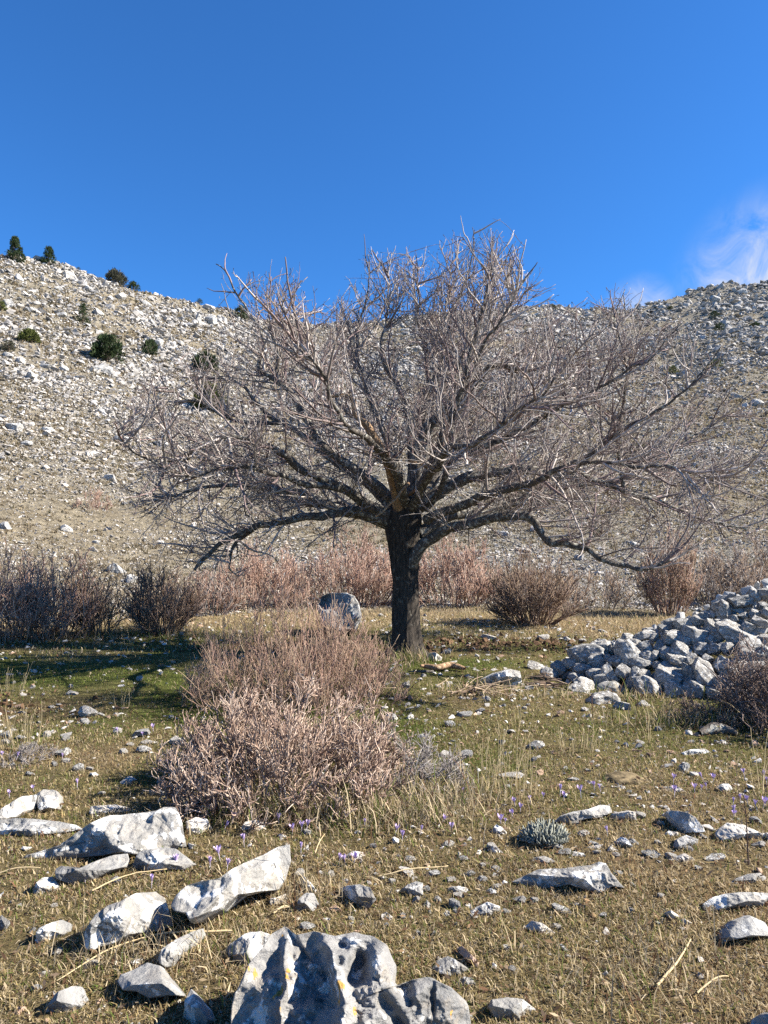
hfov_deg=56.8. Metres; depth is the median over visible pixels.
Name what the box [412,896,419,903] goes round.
stone
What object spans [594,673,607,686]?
stone
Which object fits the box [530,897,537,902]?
stone
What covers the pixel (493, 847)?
rock
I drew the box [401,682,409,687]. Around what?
stone
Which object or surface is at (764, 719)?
shrub
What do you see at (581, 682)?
stone
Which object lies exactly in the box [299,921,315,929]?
stone
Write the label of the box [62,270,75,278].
boulder
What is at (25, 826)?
rock
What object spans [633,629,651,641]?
stone
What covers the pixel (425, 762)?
shrub
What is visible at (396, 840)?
pebbles
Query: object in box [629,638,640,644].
stone
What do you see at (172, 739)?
stone
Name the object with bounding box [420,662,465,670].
log
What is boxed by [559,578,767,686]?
rubble
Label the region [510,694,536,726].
dry grass tuft
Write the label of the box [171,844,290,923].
boulder
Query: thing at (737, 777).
dead stalk
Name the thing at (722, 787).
rock
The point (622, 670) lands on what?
stone
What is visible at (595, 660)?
stone
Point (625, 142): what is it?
sky
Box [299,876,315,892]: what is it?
rock
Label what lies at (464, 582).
shrub
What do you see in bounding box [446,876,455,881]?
stone
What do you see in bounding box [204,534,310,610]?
shrub
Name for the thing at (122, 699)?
dry grass tuft
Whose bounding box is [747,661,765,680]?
stone
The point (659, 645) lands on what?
stone
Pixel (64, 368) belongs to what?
boulder
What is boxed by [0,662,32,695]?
dry grass tuft
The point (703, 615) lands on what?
stone
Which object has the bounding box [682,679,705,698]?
stone
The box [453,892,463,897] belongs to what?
stone
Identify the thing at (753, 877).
rock
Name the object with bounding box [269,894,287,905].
rock
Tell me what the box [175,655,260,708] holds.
shrub
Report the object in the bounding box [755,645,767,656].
stone
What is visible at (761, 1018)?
rock
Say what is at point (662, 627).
stone
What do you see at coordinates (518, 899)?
stone
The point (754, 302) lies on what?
scree
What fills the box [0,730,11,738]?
stone
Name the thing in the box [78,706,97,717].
stone
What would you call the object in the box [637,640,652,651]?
stone
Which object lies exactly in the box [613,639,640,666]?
stone
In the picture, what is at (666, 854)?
stone
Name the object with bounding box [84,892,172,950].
boulder
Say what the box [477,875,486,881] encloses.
stone
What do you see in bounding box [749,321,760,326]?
juniper
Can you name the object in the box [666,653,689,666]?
stone
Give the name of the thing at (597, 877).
rock
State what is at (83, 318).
juniper
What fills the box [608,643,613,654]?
stone
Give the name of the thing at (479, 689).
brushwood
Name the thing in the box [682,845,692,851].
stone
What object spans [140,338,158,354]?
juniper
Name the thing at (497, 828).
rock
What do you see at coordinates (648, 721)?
dry grass tuft
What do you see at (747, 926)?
rock
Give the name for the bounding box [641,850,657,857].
stone
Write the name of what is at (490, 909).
rock
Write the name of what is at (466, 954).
rock
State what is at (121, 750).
stone
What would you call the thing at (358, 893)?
rock
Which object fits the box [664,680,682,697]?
stone
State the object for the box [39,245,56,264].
juniper
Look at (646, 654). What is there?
stone
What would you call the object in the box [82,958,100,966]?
stone
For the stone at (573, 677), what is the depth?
7.75 m
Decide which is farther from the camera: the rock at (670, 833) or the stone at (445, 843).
the rock at (670, 833)
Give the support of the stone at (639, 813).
on the ground at (6, 940)
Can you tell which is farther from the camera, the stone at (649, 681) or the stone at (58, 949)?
the stone at (649, 681)
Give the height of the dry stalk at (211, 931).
0.018 m
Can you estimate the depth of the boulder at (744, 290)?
158.06 m
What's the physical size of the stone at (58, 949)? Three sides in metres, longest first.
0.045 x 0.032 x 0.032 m
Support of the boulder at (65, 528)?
on the hillside
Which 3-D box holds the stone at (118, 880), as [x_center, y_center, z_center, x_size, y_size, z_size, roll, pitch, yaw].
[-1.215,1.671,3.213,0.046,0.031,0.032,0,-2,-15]
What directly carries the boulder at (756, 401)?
on the hillside
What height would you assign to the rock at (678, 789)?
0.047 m
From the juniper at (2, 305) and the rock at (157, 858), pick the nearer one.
the rock at (157, 858)
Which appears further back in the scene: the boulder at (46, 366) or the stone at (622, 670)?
the boulder at (46, 366)
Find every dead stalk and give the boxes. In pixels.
[733,757,738,798]
[738,790,753,864]
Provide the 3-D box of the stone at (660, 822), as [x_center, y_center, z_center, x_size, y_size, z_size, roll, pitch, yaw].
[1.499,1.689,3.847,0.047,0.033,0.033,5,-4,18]
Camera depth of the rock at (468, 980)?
2.51 m
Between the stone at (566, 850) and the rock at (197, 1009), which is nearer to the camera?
the rock at (197, 1009)
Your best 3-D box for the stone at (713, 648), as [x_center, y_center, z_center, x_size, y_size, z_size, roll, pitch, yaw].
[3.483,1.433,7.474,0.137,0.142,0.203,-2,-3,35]
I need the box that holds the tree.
[110,216,767,657]
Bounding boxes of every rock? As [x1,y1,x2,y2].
[0,795,36,819]
[0,818,81,835]
[14,1006,25,1015]
[33,877,59,895]
[35,920,71,942]
[36,789,62,811]
[46,986,88,1012]
[55,854,129,884]
[89,804,128,815]
[117,963,185,998]
[132,847,196,871]
[158,928,205,967]
[184,989,213,1023]
[186,817,211,834]
[228,931,269,963]
[239,820,264,830]
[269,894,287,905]
[296,893,318,910]
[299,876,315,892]
[340,884,375,908]
[346,851,364,860]
[382,912,392,920]
[401,881,422,896]
[426,652,441,660]
[432,956,467,975]
[442,649,450,653]
[447,886,468,892]
[456,977,474,986]
[457,946,478,967]
[470,902,500,916]
[486,888,498,893]
[487,845,502,852]
[488,997,535,1019]
[490,825,504,832]
[512,862,623,892]
[525,921,554,932]
[530,856,554,863]
[555,805,611,822]
[610,810,635,820]
[613,837,632,847]
[660,786,685,791]
[664,810,705,833]
[665,831,677,835]
[669,853,692,861]
[673,835,698,849]
[681,749,710,754]
[697,722,737,735]
[702,892,767,911]
[714,823,763,840]
[715,784,731,791]
[718,915,767,940]
[731,873,765,883]
[749,1012,767,1023]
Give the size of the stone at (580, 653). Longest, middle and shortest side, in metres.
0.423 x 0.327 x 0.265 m
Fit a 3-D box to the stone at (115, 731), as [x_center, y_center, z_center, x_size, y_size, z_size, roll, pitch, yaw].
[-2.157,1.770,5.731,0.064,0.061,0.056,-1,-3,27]
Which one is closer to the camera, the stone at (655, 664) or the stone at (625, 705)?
the stone at (625, 705)
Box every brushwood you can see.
[437,674,527,696]
[511,671,569,690]
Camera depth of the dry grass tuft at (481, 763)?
4.52 m
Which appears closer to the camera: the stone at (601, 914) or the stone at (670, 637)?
the stone at (601, 914)
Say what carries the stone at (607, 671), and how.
on the rubble
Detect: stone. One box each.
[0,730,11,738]
[0,915,9,929]
[25,771,34,775]
[29,984,42,990]
[42,730,50,736]
[52,947,62,955]
[55,747,70,756]
[61,734,69,740]
[61,758,70,762]
[66,690,78,694]
[72,763,84,770]
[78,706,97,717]
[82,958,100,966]
[110,876,120,883]
[113,727,121,733]
[119,748,127,753]
[131,728,150,736]
[136,675,142,680]
[136,745,151,752]
[140,739,155,744]
[169,735,185,745]
[294,868,303,877]
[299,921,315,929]
[302,829,310,834]
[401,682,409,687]
[405,855,414,861]
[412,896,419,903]
[423,885,429,891]
[428,870,439,876]
[434,895,441,901]
[439,750,450,756]
[441,840,454,846]
[445,720,454,726]
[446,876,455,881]
[448,898,460,908]
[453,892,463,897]
[456,711,472,716]
[458,749,472,757]
[459,855,468,860]
[463,870,475,876]
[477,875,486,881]
[480,634,496,639]
[484,696,490,701]
[486,842,498,848]
[491,883,501,889]
[499,772,523,778]
[508,965,515,971]
[512,896,525,903]
[526,740,544,749]
[527,661,544,669]
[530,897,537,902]
[537,634,549,639]
[540,666,558,678]
[550,660,566,675]
[551,903,571,913]
[552,844,562,848]
[552,923,560,928]
[558,848,570,854]
[562,658,576,669]
[566,644,604,663]
[566,676,594,691]
[567,672,582,682]
[567,777,578,780]
[568,820,578,824]
[573,663,591,672]
[577,830,589,836]
[585,667,600,681]
[585,691,620,703]
[587,653,603,667]
[590,638,611,652]
[592,849,600,853]
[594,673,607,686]
[596,681,626,694]
[597,912,606,917]
[599,662,619,683]
[603,654,610,662]
[606,655,622,667]
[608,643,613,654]
[611,852,619,856]
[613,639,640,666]
[613,701,630,709]
[613,870,622,874]
[614,663,630,678]
[621,633,633,639]
[626,666,639,691]
[628,656,652,669]
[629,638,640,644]
[629,675,664,695]
[629,838,638,844]
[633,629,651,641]
[635,811,645,818]
[636,700,649,706]
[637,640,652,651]
[638,669,652,678]
[640,650,654,661]
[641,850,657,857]
[648,633,658,641]
[651,650,658,659]
[652,661,661,668]
[653,640,665,650]
[653,660,684,686]
[657,623,668,631]
[657,821,664,825]
[658,646,671,660]
[660,629,682,645]
[661,617,674,626]
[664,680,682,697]
[664,852,676,858]
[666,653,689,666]
[669,641,691,655]
[673,618,691,630]
[677,635,691,645]
[678,762,689,771]
[681,625,708,645]
[681,662,694,679]
[681,676,692,684]
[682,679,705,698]
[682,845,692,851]
[683,652,696,665]
[688,615,704,626]
[692,656,715,686]
[693,641,711,656]
[697,612,709,618]
[702,653,714,662]
[704,618,714,630]
[704,853,725,860]
[705,634,716,643]
[705,687,721,699]
[707,641,721,654]
[709,627,724,643]
[711,599,731,618]
[712,655,733,674]
[713,675,728,686]
[714,620,755,645]
[718,642,734,654]
[725,659,751,685]
[726,615,739,622]
[727,595,753,608]
[732,648,765,661]
[734,637,763,653]
[737,612,747,618]
[741,621,755,632]
[746,588,760,600]
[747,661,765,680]
[748,608,759,618]
[749,816,761,823]
[750,615,767,627]
[751,841,764,847]
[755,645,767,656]
[756,602,767,609]
[756,634,767,645]
[757,588,767,599]
[760,607,767,619]
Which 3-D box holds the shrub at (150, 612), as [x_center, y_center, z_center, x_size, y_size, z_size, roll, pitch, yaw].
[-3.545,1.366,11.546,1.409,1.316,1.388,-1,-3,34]
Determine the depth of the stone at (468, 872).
3.31 m
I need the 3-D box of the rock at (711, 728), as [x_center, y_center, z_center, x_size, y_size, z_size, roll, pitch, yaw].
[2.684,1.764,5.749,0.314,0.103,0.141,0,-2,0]
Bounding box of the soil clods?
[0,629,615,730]
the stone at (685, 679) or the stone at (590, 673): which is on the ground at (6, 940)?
the stone at (590, 673)
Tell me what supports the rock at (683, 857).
on the ground at (6, 940)
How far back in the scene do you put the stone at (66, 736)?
5.54 m
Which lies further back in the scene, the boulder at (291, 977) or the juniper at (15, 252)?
the juniper at (15, 252)
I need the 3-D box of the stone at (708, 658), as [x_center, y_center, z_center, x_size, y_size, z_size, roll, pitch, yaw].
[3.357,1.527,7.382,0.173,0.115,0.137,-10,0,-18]
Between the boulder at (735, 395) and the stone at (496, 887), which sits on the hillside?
the boulder at (735, 395)
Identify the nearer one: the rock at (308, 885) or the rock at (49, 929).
the rock at (49, 929)
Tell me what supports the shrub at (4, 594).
on the ground at (6, 940)
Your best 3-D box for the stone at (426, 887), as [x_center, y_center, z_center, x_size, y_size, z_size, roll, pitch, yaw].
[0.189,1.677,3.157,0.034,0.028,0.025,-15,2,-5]
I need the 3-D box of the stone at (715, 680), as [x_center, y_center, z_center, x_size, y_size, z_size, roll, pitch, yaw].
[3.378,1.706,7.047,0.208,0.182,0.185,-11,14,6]
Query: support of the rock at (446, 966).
on the ground at (6, 940)
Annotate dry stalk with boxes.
[0,867,39,872]
[56,930,231,980]
[91,869,165,890]
[273,905,289,913]
[379,865,447,876]
[656,938,690,985]
[696,975,728,993]
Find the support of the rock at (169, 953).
on the ground at (6, 940)
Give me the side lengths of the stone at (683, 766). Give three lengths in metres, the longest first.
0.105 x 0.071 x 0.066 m
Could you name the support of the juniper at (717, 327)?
on the hillside
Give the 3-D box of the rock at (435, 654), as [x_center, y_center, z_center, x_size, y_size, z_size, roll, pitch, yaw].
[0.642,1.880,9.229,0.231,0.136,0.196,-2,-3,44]
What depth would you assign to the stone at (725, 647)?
7.37 m
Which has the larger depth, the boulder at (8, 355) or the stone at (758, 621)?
the boulder at (8, 355)
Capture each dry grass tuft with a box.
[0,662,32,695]
[0,709,49,750]
[109,688,130,708]
[457,727,507,790]
[467,714,546,802]
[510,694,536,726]
[557,725,601,755]
[634,699,649,737]
[749,734,767,793]
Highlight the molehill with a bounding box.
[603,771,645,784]
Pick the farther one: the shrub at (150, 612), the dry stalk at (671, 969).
the shrub at (150, 612)
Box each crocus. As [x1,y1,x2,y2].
[145,874,154,888]
[213,844,222,860]
[351,852,357,864]
[495,813,505,825]
[672,785,677,797]
[762,796,767,808]
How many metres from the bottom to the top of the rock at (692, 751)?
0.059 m
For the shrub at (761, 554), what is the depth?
17.30 m
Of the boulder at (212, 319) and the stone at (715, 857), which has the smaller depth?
the stone at (715, 857)
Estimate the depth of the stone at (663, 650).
7.63 m
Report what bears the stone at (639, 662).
on the rubble
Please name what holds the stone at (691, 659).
on the stone at (675, 659)
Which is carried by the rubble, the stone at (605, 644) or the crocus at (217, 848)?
the stone at (605, 644)
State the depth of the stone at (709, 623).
7.75 m
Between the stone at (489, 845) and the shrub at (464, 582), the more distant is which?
the shrub at (464, 582)
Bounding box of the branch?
[408,670,433,672]
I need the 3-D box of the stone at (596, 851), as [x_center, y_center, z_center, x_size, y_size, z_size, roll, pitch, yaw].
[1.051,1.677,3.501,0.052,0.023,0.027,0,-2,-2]
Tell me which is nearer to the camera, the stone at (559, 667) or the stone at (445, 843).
the stone at (445, 843)
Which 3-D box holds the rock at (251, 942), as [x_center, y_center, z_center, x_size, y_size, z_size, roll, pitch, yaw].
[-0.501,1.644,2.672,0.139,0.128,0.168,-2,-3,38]
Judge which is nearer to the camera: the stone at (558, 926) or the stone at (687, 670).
the stone at (558, 926)
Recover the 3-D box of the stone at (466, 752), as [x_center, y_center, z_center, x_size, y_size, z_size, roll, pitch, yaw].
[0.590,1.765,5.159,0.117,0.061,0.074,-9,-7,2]
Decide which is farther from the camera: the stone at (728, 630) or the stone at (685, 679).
the stone at (728, 630)
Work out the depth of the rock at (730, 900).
2.96 m
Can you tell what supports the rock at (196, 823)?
on the ground at (6, 940)
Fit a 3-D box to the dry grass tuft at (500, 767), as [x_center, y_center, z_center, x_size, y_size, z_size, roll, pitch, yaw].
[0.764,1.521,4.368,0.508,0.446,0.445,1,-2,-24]
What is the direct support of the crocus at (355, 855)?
on the ground at (6, 940)
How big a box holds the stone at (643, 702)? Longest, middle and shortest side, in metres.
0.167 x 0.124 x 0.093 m
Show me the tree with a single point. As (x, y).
(448, 412)
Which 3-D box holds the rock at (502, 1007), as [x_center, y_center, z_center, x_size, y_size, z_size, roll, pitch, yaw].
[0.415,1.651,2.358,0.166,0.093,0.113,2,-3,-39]
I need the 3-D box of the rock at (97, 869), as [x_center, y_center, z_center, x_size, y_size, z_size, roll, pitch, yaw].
[-1.337,1.652,3.269,0.349,0.127,0.156,2,-3,-43]
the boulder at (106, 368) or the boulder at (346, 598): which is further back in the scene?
the boulder at (106, 368)
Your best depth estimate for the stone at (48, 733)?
5.64 m
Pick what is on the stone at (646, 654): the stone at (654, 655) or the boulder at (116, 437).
the stone at (654, 655)
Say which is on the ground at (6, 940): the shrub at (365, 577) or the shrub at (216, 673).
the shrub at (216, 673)
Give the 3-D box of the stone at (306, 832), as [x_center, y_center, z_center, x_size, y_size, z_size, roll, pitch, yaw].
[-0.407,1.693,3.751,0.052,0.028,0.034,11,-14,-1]
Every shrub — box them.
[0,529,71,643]
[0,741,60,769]
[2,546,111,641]
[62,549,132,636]
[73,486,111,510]
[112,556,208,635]
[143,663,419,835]
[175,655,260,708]
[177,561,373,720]
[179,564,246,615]
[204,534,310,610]
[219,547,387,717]
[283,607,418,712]
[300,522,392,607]
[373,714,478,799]
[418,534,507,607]
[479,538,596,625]
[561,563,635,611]
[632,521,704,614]
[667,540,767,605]
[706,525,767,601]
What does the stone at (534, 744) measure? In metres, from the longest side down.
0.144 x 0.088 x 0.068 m
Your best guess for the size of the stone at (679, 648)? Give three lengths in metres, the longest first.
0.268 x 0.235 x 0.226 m
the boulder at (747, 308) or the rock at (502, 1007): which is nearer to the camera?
the rock at (502, 1007)
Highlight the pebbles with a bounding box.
[0,614,767,1023]
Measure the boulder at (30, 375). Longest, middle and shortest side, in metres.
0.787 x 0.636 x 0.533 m
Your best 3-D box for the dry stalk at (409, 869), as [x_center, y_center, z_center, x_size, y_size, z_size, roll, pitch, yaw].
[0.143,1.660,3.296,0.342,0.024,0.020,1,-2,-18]
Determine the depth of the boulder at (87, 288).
72.04 m
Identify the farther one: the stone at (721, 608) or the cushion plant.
the stone at (721, 608)
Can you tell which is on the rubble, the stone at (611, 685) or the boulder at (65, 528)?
the stone at (611, 685)
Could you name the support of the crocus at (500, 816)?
on the ground at (6, 940)
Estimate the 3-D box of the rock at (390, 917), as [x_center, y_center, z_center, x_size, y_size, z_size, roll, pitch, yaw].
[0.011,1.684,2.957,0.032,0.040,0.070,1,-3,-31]
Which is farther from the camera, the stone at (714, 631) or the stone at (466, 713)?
the stone at (714, 631)
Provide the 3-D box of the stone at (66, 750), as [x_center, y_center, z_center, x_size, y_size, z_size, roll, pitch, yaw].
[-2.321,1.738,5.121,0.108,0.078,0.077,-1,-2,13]
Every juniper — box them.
[0,300,7,309]
[0,339,16,351]
[6,235,25,262]
[16,328,40,342]
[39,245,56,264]
[75,303,90,323]
[88,332,125,363]
[105,267,128,286]
[127,281,140,290]
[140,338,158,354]
[189,350,218,371]
[191,381,226,409]
[234,304,249,319]
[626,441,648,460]
[668,365,678,373]
[707,359,724,367]
[709,310,719,318]
[711,322,725,329]
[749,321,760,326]
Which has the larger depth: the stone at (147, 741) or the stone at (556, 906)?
the stone at (147, 741)
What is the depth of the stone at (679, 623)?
7.91 m
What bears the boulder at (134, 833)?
on the ground at (6, 940)
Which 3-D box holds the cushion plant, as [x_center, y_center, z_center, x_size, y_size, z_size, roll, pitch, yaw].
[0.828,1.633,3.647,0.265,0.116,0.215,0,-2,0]
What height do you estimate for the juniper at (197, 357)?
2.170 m
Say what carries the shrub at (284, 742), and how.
on the ground at (6, 940)
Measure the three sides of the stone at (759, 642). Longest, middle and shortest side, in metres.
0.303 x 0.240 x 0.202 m
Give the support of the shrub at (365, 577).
on the hillside
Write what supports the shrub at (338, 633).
on the ground at (6, 940)
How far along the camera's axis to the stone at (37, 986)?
2.44 m
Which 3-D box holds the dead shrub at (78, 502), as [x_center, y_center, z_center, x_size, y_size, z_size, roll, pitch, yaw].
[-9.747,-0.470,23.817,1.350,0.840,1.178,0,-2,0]
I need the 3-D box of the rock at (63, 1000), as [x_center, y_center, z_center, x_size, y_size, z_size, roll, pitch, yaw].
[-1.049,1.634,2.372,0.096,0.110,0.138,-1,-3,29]
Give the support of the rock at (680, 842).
on the ground at (6, 940)
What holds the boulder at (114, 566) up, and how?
on the hillside
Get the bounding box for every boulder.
[0,522,11,529]
[2,352,13,357]
[3,299,16,308]
[4,423,23,431]
[16,357,25,363]
[20,440,32,445]
[23,307,34,311]
[24,807,185,859]
[25,371,38,378]
[39,427,56,432]
[40,363,54,369]
[54,286,62,290]
[57,312,66,316]
[59,365,68,371]
[60,524,72,531]
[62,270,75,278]
[84,285,91,291]
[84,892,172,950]
[93,309,103,315]
[93,364,113,373]
[103,474,115,480]
[106,563,125,572]
[113,435,131,441]
[114,292,126,299]
[126,574,137,582]
[155,338,162,344]
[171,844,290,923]
[195,313,201,321]
[202,304,215,310]
[204,315,217,324]
[230,926,470,1023]
[317,593,361,634]
[479,669,521,686]
[709,295,720,301]
[731,392,740,397]
[735,288,747,293]
[743,306,751,311]
[751,399,764,405]
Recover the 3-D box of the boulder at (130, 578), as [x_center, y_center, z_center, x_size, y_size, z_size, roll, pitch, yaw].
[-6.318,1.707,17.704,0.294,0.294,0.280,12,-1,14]
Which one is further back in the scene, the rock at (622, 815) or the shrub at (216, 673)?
the shrub at (216, 673)
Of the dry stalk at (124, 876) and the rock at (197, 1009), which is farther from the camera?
the dry stalk at (124, 876)
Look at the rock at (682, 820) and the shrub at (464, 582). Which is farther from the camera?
the shrub at (464, 582)
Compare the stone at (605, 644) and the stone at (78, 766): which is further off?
the stone at (605, 644)
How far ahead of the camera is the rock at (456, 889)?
3.16 m
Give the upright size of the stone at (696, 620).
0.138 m
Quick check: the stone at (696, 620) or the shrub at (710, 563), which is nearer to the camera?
the stone at (696, 620)
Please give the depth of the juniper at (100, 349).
50.68 m
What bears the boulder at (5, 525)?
on the hillside
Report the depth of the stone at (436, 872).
3.29 m
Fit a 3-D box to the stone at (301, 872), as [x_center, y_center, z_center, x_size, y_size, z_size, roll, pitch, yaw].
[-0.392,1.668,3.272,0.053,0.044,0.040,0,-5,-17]
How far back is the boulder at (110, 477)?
27.98 m
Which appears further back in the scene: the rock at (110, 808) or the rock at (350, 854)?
the rock at (110, 808)
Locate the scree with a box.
[0,254,767,621]
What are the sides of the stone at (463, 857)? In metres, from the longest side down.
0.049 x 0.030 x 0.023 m
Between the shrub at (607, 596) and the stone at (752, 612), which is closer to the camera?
the stone at (752, 612)
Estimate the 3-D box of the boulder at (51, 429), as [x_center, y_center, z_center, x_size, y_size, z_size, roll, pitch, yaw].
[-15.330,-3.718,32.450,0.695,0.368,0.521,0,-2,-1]
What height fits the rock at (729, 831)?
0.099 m
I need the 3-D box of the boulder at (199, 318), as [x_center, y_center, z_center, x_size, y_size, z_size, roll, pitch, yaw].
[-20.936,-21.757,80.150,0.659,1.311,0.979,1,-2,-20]
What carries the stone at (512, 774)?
on the ground at (6, 940)
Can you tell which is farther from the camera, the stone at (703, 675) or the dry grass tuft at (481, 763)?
the stone at (703, 675)
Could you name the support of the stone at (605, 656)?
on the rubble
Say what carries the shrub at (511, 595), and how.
on the ground at (6, 940)
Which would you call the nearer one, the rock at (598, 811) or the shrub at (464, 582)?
the rock at (598, 811)
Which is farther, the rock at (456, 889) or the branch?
the branch
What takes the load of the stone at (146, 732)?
on the ground at (6, 940)
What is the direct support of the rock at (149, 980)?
on the ground at (6, 940)
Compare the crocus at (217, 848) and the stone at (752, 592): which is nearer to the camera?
the crocus at (217, 848)
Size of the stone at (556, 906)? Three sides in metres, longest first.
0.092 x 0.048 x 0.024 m
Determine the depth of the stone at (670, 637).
7.72 m
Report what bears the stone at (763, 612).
on the stone at (758, 621)
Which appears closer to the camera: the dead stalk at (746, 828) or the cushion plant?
the dead stalk at (746, 828)
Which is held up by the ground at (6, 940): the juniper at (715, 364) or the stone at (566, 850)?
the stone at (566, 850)
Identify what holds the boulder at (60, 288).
on the hillside
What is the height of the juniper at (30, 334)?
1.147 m
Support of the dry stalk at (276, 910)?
on the ground at (6, 940)
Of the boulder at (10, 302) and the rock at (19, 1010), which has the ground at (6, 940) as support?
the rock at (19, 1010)
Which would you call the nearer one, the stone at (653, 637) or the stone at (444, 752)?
the stone at (444, 752)
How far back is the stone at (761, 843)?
3.55 m
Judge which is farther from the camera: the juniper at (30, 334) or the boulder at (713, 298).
the boulder at (713, 298)
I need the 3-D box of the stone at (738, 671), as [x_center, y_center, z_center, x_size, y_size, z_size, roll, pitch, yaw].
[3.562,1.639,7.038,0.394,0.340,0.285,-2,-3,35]
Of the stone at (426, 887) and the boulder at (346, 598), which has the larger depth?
the boulder at (346, 598)
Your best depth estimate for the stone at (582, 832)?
3.71 m
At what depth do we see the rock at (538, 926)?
2.83 m
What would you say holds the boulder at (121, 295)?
on the hillside
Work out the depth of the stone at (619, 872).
3.27 m
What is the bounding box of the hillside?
[0,260,767,616]
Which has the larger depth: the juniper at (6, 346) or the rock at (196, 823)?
the juniper at (6, 346)
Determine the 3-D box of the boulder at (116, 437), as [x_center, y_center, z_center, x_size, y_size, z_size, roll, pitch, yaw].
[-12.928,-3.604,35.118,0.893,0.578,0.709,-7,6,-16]
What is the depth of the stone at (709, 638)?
7.58 m
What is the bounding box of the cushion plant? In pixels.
[519,817,570,846]
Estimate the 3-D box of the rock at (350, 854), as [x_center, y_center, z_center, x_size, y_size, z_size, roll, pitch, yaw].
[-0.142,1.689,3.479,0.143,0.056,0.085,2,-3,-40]
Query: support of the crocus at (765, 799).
on the ground at (6, 940)
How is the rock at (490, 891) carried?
on the ground at (6, 940)
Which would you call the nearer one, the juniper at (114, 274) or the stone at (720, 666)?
the stone at (720, 666)
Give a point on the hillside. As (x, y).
(98, 514)
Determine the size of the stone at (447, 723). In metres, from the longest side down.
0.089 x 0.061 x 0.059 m
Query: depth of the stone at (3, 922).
2.82 m
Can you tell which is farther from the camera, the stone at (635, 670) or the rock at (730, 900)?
the stone at (635, 670)
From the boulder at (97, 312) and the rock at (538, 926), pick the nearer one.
the rock at (538, 926)
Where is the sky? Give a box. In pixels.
[0,0,767,324]
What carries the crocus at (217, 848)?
on the ground at (6, 940)
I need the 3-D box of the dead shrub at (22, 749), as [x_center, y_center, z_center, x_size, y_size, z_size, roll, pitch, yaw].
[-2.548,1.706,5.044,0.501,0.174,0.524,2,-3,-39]
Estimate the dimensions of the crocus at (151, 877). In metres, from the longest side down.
0.069 x 0.050 x 0.029 m
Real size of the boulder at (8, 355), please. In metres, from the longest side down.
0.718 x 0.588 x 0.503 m
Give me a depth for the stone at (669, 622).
8.04 m
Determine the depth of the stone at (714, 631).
7.58 m
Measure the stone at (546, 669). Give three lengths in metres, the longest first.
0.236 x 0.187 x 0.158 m
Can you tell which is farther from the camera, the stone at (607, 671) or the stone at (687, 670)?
the stone at (607, 671)
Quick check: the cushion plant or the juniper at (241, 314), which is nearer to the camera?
the cushion plant
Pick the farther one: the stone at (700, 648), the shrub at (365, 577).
the shrub at (365, 577)
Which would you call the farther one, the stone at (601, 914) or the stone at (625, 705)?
the stone at (625, 705)
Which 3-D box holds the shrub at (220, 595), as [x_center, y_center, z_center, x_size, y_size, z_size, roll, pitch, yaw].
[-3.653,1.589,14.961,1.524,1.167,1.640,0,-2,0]
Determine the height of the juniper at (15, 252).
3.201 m
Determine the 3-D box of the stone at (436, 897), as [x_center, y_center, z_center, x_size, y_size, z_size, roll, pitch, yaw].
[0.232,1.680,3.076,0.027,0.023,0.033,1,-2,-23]
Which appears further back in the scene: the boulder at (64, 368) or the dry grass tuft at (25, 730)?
the boulder at (64, 368)
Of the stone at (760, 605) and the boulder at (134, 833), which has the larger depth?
the stone at (760, 605)
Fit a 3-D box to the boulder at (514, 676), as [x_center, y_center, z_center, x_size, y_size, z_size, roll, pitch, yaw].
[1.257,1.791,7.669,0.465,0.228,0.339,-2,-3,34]
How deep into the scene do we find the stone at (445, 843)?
3.61 m
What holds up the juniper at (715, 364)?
on the hillside
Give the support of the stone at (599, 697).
on the ground at (6, 940)
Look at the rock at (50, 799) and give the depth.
4.09 m
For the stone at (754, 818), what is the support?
on the ground at (6, 940)
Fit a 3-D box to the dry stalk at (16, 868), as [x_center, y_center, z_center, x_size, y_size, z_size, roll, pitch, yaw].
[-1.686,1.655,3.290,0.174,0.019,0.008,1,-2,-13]
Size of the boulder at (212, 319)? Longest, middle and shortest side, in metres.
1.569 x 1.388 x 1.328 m
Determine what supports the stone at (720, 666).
on the rubble
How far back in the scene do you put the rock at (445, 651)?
9.67 m
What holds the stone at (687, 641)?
on the rubble
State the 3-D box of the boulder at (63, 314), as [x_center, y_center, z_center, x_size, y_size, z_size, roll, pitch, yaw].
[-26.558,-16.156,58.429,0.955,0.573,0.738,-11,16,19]
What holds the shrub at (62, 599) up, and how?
on the ground at (6, 940)
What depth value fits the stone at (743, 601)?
7.91 m
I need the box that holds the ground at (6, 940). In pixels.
[0,612,767,1023]
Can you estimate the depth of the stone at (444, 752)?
5.16 m
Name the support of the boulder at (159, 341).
on the hillside
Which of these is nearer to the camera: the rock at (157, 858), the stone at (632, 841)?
the rock at (157, 858)
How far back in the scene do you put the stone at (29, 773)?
4.69 m
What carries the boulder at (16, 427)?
on the hillside
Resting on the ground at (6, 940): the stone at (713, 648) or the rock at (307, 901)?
the rock at (307, 901)
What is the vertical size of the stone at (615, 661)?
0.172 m

